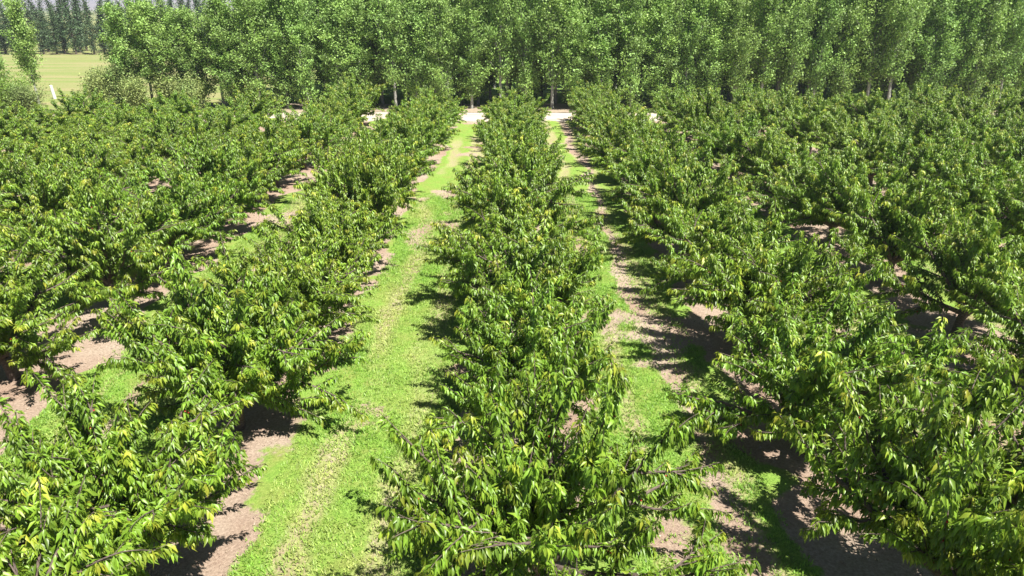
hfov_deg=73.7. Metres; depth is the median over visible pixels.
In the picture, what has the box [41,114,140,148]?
cherry tree
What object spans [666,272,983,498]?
cherry tree
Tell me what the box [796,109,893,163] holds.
cherry tree
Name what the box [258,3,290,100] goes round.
poplar tree
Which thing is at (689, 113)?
cherry tree
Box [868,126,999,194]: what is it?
cherry tree
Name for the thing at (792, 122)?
cherry tree
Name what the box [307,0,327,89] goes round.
poplar tree
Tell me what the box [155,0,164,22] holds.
spire tree
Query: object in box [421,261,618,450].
cherry tree
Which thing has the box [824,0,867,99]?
poplar tree
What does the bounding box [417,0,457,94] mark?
poplar tree
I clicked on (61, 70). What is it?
ground
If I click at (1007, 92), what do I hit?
cherry tree
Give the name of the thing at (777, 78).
poplar tree
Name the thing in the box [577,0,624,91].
poplar tree
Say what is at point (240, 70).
poplar tree
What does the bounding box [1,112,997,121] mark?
dirt track
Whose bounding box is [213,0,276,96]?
poplar tree
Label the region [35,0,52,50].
spire tree
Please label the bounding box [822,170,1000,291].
cherry tree
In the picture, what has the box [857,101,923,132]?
cherry tree
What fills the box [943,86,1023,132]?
cherry tree
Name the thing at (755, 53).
poplar tree
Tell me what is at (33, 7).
spire tree
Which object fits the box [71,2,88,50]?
spire tree
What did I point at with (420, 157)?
cherry tree
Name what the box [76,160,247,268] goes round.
cherry tree
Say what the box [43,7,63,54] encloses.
spire tree
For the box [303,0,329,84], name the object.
poplar tree
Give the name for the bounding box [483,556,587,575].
cherry tree
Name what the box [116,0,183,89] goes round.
poplar tree
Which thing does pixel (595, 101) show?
cherry tree
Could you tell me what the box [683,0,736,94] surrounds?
poplar tree
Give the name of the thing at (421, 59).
poplar tree
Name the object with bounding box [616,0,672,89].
poplar tree
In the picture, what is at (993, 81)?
poplar tree
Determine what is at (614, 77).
poplar tree
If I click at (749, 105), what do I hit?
cherry tree
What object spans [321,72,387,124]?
cherry tree
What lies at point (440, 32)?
poplar tree
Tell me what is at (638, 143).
cherry tree
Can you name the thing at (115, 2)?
spire tree
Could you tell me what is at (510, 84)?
poplar tree
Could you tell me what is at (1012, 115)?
cherry tree
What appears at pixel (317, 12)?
poplar tree
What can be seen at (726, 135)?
cherry tree
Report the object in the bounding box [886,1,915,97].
poplar tree
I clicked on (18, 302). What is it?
cherry tree
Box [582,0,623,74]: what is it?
poplar tree
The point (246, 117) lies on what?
cherry tree
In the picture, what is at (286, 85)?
poplar tree
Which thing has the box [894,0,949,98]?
poplar tree
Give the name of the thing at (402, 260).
grass
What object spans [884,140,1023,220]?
cherry tree
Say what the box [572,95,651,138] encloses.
cherry tree
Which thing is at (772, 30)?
poplar tree
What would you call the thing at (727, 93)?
poplar tree
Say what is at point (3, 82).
green bush
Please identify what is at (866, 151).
cherry tree
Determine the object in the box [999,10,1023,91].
poplar tree
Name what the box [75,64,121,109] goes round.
olive shrub
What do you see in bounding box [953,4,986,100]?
poplar tree
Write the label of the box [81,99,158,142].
cherry tree
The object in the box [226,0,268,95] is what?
poplar tree
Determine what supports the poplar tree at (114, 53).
on the ground at (61, 70)
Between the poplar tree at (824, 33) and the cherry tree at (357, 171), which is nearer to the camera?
the cherry tree at (357, 171)
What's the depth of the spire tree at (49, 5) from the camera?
115.67 m
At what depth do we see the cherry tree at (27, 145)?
25.89 m
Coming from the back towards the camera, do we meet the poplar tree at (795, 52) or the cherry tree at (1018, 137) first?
the poplar tree at (795, 52)
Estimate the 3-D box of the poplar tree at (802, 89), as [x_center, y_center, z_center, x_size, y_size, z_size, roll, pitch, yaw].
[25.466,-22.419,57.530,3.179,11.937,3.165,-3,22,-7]
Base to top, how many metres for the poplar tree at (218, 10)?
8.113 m
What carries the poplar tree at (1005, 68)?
on the soil strip
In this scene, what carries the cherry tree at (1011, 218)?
on the orchard floor
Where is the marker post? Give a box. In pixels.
[49,85,56,98]
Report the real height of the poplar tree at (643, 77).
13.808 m
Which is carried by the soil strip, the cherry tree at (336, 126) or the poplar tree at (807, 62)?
the poplar tree at (807, 62)
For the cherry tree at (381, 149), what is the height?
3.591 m
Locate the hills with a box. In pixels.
[0,0,232,9]
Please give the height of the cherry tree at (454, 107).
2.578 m
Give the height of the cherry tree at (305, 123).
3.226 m
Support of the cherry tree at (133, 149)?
on the orchard floor
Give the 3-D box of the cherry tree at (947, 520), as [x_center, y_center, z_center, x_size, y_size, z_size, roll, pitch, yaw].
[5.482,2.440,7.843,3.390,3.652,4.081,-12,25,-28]
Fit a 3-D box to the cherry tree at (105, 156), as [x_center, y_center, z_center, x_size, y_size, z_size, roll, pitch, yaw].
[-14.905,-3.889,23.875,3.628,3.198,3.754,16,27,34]
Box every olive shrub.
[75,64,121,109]
[98,57,139,107]
[116,73,151,111]
[143,65,187,103]
[167,69,209,110]
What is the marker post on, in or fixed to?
on the ground at (61, 70)
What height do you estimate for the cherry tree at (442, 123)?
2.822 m
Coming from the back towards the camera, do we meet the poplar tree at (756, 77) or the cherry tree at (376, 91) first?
the poplar tree at (756, 77)
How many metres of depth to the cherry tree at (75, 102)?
39.23 m
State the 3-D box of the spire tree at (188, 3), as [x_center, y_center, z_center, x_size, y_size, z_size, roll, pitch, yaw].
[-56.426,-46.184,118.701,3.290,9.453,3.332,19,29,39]
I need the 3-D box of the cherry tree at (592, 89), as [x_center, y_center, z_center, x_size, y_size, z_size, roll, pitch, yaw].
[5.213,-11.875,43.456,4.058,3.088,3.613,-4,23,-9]
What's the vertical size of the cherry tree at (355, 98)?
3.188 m
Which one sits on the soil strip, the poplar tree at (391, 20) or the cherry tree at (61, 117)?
the poplar tree at (391, 20)
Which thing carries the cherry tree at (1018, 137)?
on the orchard floor
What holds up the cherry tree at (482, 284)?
on the orchard floor
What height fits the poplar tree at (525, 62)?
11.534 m
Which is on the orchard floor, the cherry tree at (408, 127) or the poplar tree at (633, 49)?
the cherry tree at (408, 127)
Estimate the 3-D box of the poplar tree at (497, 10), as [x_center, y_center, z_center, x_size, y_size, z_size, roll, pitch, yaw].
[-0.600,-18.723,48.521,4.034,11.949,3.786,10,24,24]
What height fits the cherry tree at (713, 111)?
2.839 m
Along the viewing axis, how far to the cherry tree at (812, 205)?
20.76 m
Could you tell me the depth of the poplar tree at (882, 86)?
52.52 m
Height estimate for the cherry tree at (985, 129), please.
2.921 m
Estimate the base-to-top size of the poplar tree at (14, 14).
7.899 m
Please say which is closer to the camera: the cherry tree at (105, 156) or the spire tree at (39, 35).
the cherry tree at (105, 156)
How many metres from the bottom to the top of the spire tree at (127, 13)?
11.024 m
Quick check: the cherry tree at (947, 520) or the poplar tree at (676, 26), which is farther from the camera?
the poplar tree at (676, 26)
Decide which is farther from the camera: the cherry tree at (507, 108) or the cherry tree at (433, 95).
the cherry tree at (433, 95)
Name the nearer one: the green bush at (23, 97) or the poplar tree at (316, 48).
the green bush at (23, 97)
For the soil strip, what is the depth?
51.40 m
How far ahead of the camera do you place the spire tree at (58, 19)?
113.28 m
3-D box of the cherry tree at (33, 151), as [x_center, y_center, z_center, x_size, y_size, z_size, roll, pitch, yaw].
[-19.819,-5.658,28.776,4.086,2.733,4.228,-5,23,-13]
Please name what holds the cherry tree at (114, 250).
on the orchard floor
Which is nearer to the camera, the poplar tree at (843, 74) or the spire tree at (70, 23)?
the poplar tree at (843, 74)
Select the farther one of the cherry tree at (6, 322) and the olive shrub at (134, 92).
the olive shrub at (134, 92)
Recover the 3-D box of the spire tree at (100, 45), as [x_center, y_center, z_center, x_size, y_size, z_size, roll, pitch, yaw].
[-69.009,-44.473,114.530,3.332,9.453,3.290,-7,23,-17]
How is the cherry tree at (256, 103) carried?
on the orchard floor
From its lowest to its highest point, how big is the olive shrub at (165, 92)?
3.315 m
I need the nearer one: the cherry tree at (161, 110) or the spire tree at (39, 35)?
the cherry tree at (161, 110)
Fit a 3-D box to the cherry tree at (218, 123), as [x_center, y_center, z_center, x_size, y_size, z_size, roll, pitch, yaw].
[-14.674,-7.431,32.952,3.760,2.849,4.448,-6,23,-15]
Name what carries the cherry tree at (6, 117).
on the orchard floor
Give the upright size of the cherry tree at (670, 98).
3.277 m
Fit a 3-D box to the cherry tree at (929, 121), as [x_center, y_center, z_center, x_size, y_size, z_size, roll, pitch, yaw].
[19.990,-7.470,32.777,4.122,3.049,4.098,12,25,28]
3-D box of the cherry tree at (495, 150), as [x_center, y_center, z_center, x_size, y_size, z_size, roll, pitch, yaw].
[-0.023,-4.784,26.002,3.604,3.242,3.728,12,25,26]
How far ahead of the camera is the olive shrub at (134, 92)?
48.93 m
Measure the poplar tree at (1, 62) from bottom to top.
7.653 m
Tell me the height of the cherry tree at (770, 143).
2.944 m
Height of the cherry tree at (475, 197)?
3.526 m
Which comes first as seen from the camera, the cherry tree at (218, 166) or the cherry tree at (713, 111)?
the cherry tree at (218, 166)
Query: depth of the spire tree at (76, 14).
114.23 m
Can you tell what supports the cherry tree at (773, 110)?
on the orchard floor
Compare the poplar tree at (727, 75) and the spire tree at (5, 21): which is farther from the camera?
the spire tree at (5, 21)
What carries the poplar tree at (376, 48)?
on the soil strip
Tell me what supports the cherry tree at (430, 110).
on the orchard floor
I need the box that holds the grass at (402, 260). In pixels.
[0,192,1022,575]
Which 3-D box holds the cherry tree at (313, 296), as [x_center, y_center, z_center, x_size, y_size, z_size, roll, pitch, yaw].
[-4.874,-0.066,14.731,4.188,3.064,4.954,-3,23,-7]
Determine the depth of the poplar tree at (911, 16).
48.21 m
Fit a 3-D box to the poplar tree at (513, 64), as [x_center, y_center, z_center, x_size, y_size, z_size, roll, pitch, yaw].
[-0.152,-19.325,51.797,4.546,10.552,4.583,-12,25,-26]
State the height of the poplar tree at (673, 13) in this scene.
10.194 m
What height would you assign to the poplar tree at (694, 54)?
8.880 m
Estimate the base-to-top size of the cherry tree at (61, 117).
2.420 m
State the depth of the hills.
2794.11 m
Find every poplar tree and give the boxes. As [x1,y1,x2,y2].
[0,0,43,104]
[0,42,11,106]
[96,1,149,86]
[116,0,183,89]
[118,0,159,99]
[154,6,197,81]
[161,4,217,107]
[187,7,225,105]
[195,0,246,104]
[208,2,253,98]
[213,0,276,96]
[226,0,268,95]
[255,0,308,108]
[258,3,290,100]
[265,0,321,100]
[270,0,322,106]
[295,0,317,88]
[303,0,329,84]
[304,0,345,85]
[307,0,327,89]
[308,0,363,94]
[339,0,377,77]
[340,0,381,100]
[360,0,392,103]
[361,0,419,108]
[379,23,402,91]
[381,0,413,101]
[392,0,437,97]
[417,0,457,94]
[418,0,463,98]
[447,0,469,103]
[451,0,493,108]
[458,0,497,103]
[475,0,533,97]
[480,1,508,99]
[483,0,537,96]
[502,0,550,97]
[504,60,515,91]
[506,0,546,100]
[525,0,589,108]
[532,1,549,98]
[538,1,571,103]
[556,0,595,106]
[561,0,602,86]
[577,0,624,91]
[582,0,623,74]
[585,0,597,82]
[610,32,625,91]
[611,0,653,108]
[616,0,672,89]
[638,0,679,102]
[638,64,648,85]
[642,0,686,91]
[644,14,676,91]
[668,2,721,95]
[669,0,712,92]
[670,0,686,83]
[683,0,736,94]
[697,0,729,92]
[720,0,760,102]
[720,0,765,99]
[720,12,754,99]
[741,0,815,90]
[745,0,758,94]
[745,0,789,90]
[769,57,803,90]
[772,0,823,95]
[773,0,825,95]
[794,29,813,96]
[796,1,845,91]
[797,57,810,93]
[798,0,846,106]
[810,15,836,94]
[823,0,875,97]
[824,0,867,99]
[847,0,908,99]
[851,1,885,95]
[871,0,935,100]
[871,4,922,97]
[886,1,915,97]
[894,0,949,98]
[907,0,967,92]
[929,1,976,88]
[935,0,993,93]
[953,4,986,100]
[957,0,1016,99]
[976,2,1012,99]
[982,48,1006,97]
[990,0,1023,97]
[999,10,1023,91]
[1012,39,1023,89]
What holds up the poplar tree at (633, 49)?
on the soil strip
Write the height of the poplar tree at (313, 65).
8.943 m
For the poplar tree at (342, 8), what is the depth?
50.64 m
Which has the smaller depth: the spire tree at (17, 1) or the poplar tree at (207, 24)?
the poplar tree at (207, 24)
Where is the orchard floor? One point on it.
(788, 472)
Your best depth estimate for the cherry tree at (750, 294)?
13.43 m
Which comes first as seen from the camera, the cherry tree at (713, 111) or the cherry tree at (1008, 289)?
the cherry tree at (1008, 289)
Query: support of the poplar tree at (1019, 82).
on the soil strip
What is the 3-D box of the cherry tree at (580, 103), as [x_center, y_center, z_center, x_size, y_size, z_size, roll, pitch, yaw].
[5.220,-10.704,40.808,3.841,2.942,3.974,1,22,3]
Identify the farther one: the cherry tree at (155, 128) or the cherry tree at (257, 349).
the cherry tree at (155, 128)
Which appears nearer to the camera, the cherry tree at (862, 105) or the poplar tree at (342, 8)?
the cherry tree at (862, 105)
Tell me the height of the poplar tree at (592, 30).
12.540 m
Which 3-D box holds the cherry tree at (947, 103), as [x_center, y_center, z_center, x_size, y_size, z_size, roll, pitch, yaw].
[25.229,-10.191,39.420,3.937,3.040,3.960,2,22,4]
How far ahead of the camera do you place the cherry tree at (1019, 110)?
38.67 m
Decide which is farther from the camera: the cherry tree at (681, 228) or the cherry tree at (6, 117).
the cherry tree at (6, 117)
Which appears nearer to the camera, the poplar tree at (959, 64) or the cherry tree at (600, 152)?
the cherry tree at (600, 152)
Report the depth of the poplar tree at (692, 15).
48.31 m
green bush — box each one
[0,61,37,113]
[0,80,53,114]
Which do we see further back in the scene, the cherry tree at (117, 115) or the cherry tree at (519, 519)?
the cherry tree at (117, 115)
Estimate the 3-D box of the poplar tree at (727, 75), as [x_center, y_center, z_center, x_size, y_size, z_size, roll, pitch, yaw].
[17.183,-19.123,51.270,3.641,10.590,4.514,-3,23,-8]
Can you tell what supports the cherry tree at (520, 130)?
on the orchard floor
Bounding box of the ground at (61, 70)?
[0,10,1021,112]
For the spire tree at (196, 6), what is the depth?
110.01 m
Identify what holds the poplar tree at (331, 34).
on the soil strip
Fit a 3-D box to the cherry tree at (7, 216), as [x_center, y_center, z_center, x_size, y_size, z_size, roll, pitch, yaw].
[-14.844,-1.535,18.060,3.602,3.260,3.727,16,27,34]
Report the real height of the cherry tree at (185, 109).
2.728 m
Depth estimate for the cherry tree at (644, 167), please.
22.83 m
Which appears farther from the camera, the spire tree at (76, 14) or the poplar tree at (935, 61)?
the spire tree at (76, 14)
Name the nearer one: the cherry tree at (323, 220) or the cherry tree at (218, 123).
the cherry tree at (323, 220)
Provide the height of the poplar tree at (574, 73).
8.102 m
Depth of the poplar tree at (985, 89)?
52.84 m
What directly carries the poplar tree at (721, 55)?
on the soil strip
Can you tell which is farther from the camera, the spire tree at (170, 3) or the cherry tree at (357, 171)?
the spire tree at (170, 3)
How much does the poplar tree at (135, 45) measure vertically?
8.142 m
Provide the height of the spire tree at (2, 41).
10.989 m
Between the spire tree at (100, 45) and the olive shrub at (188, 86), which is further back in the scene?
the spire tree at (100, 45)
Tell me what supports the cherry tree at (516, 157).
on the orchard floor
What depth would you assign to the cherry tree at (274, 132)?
27.96 m
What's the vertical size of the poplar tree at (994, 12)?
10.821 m
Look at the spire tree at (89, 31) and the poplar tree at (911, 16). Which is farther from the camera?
the spire tree at (89, 31)
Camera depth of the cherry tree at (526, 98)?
40.49 m
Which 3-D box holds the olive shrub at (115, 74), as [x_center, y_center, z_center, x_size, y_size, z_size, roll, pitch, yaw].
[-28.949,-15.178,50.636,3.779,3.780,2.356,0,22,0]
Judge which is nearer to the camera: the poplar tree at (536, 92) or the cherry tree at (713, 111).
the cherry tree at (713, 111)
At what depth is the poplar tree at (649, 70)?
55.60 m
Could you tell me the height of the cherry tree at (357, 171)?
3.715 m
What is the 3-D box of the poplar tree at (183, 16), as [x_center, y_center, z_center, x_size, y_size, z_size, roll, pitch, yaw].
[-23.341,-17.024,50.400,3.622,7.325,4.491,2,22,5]
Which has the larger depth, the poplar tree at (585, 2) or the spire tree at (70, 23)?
the spire tree at (70, 23)
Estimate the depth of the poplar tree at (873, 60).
48.84 m
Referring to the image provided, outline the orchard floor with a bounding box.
[0,118,1023,575]
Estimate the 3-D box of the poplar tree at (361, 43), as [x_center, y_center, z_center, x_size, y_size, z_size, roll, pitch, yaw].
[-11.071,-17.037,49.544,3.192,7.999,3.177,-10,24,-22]
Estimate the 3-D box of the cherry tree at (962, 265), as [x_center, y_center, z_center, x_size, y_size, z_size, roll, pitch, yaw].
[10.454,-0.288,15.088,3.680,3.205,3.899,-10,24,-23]
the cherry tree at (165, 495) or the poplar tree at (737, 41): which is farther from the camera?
the poplar tree at (737, 41)
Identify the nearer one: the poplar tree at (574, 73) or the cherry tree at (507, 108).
the cherry tree at (507, 108)
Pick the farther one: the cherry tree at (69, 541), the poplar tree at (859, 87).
the poplar tree at (859, 87)
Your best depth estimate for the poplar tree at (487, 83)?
51.85 m
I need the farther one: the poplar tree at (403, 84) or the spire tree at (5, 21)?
the spire tree at (5, 21)
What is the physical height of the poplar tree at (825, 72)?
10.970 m
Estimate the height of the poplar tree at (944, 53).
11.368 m
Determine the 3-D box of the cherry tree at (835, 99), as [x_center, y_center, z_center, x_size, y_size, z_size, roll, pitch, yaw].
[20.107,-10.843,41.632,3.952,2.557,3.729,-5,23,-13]
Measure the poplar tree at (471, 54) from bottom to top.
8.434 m
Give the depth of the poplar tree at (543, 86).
56.16 m
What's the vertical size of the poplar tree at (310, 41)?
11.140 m
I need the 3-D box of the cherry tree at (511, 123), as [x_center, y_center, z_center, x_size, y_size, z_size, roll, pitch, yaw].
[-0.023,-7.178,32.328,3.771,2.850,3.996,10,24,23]
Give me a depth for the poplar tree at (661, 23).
48.76 m
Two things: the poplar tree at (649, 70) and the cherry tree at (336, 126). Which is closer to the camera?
the cherry tree at (336, 126)
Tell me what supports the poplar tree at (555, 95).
on the soil strip
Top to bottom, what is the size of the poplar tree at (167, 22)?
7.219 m
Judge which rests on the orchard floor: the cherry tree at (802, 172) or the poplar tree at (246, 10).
the cherry tree at (802, 172)
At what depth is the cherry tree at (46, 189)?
20.56 m
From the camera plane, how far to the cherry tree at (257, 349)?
11.15 m
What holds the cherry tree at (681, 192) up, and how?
on the orchard floor
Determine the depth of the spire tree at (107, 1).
109.26 m
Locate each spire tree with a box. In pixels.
[0,2,20,52]
[0,18,10,53]
[16,0,31,48]
[19,0,47,53]
[27,0,51,51]
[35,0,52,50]
[43,0,71,51]
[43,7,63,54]
[51,0,68,52]
[57,0,83,53]
[66,0,86,52]
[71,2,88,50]
[78,0,100,54]
[92,0,107,52]
[100,0,117,49]
[114,0,129,36]
[123,0,136,39]
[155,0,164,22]
[162,0,175,30]
[172,0,188,33]
[183,0,192,21]
[191,0,205,50]
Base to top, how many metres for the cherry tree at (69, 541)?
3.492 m
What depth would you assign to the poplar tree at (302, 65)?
48.58 m
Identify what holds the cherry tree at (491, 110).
on the orchard floor
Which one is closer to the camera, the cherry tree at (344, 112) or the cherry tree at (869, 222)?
the cherry tree at (869, 222)
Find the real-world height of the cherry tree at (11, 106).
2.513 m
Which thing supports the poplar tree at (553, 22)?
on the soil strip
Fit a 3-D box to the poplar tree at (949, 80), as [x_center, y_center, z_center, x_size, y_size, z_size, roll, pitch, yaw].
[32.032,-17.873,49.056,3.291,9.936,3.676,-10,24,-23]
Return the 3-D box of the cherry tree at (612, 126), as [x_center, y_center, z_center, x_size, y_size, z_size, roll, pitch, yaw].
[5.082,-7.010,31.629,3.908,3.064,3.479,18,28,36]
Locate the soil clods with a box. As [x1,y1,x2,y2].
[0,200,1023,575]
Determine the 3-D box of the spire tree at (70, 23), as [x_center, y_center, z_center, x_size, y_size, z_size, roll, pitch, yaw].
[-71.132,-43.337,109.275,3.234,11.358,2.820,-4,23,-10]
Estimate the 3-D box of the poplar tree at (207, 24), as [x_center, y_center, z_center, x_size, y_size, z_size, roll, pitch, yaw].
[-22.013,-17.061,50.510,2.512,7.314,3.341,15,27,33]
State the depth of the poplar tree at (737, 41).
48.25 m
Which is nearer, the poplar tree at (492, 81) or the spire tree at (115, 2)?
the poplar tree at (492, 81)
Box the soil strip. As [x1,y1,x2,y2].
[229,103,995,112]
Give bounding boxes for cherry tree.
[0,99,17,116]
[0,100,51,152]
[0,123,93,174]
[0,136,36,186]
[0,141,111,239]
[0,174,202,330]
[0,192,28,267]
[0,239,98,390]
[0,313,12,350]
[0,358,269,575]
[0,473,177,575]
[12,102,86,137]
[14,129,143,204]
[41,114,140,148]
[43,84,116,131]
[69,122,186,188]
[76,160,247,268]
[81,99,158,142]
[90,246,370,432]
[111,99,192,134]
[120,108,217,169]
[139,127,284,227]
[145,88,225,132]
[164,105,241,144]
[191,209,381,361]
[199,97,263,146]
[201,122,307,206]
[213,79,285,131]
[213,113,323,188]
[241,187,404,283]
[260,100,353,168]
[284,104,357,148]
[292,129,417,240]
[293,121,435,214]
[299,92,360,131]
[309,80,372,133]
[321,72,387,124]
[341,121,436,176]
[362,101,444,167]
[370,336,760,575]
[372,107,451,167]
[385,90,464,147]
[398,96,463,139]
[407,84,467,123]
[416,187,586,289]
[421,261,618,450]
[437,210,605,345]
[441,145,603,244]
[454,135,596,202]
[457,121,563,180]
[473,106,556,143]
[476,97,548,135]
[476,121,569,174]
[477,91,550,136]
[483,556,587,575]
[486,85,551,124]
[566,76,629,122]
[567,84,626,126]
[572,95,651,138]
[574,92,638,128]
[575,103,663,159]
[577,106,684,169]
[601,116,713,185]
[601,134,720,224]
[612,141,753,254]
[639,196,807,305]
[643,83,698,122]
[654,80,719,132]
[656,86,744,136]
[666,195,889,355]
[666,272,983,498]
[688,107,782,176]
[696,104,757,156]
[712,123,835,188]
[719,78,785,118]
[727,89,781,133]
[735,139,882,218]
[754,84,825,136]
[762,90,846,155]
[764,140,914,244]
[772,350,1023,575]
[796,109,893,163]
[810,115,912,185]
[811,89,868,119]
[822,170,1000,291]
[838,88,914,126]
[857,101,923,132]
[861,203,1023,334]
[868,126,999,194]
[883,100,982,150]
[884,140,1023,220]
[890,78,959,116]
[906,85,981,125]
[929,112,1018,170]
[942,253,1023,400]
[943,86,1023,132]
[964,159,1023,241]
[971,107,1023,137]
[972,113,1023,179]
[985,81,1023,116]
[1013,105,1023,119]
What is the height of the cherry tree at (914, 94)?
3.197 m
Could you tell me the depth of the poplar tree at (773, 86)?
56.10 m
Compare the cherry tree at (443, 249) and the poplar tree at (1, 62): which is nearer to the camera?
the cherry tree at (443, 249)
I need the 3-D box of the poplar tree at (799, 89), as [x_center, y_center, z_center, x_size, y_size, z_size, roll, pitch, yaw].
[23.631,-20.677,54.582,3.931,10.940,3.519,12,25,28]
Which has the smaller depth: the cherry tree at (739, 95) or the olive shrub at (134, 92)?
the cherry tree at (739, 95)
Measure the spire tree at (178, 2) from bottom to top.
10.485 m
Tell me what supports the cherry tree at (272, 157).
on the orchard floor
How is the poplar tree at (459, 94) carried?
on the soil strip
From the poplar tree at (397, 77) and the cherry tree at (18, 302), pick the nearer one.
the cherry tree at (18, 302)
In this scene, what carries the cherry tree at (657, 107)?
on the orchard floor

